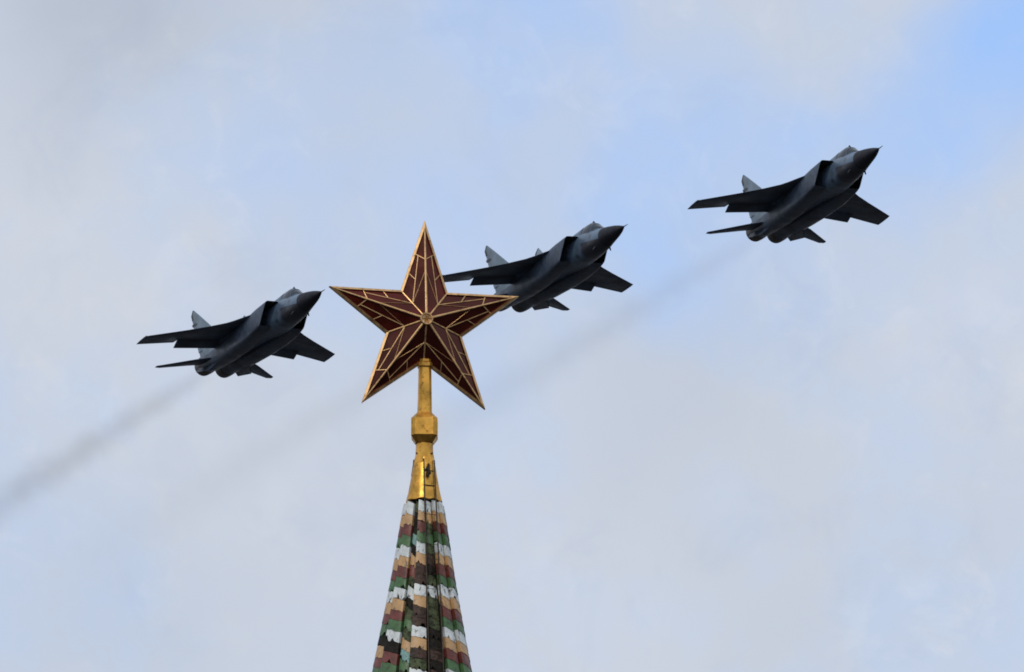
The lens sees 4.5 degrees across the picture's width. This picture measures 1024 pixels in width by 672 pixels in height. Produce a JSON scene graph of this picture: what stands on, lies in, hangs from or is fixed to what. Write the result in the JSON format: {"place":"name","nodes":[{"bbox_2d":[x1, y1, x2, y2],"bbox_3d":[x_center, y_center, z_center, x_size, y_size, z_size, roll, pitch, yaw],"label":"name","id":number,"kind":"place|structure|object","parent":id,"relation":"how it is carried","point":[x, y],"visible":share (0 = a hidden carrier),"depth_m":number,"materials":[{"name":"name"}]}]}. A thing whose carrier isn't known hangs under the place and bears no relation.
{"place":"outdoors","nodes":[
{"label":"outdoors","id":0,"kind":"place"},
{"bbox_2d":[137,287,334,377],"bbox_3d":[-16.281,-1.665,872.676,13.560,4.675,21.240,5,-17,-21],"label":"fighter jet","id":1,"kind":"object","parent":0,"point":[244,345],"visible":1,"depth_m":874.58,"materials":[{"name":"paint"}]},
{"bbox_2d":[372,359,471,671],"bbox_3d":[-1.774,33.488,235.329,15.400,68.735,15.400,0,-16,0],"label":"tower","id":2,"kind":"structure","parent":0,"point":[422,628],"depth_m":243.12,"materials":[{"name":"tile"}]},
{"bbox_2d":[329,221,518,409],"bbox_3d":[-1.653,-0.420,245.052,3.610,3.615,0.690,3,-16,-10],"label":"star","id":3,"kind":"object","parent":2,"relation":"attached to","point":[422,313],"visible":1,"depth_m":244.81,"materials":[{"name":"red glass"}]},
{"bbox_2d":[0,0,1023,671],"label":"sky","id":4,"kind":"structure","parent":0,"point":[804,454],"materials":[{"name":"blue"}]},
{"bbox_2d":[442,221,632,312],"bbox_3d":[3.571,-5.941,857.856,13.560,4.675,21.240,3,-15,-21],"label":"fighter jet","id":5,"kind":"object","parent":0,"point":[540,279],"visible":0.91,"depth_m":859.27,"materials":[{"name":"grey metal"}]},
{"bbox_2d":[688,145,888,242],"bbox_3d":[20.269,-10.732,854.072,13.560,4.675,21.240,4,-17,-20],"label":"fighter jet","id":6,"kind":"object","parent":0,"point":[794,209],"visible":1,"depth_m":856.09,"materials":[{"name":"grey metal"}]}
]}

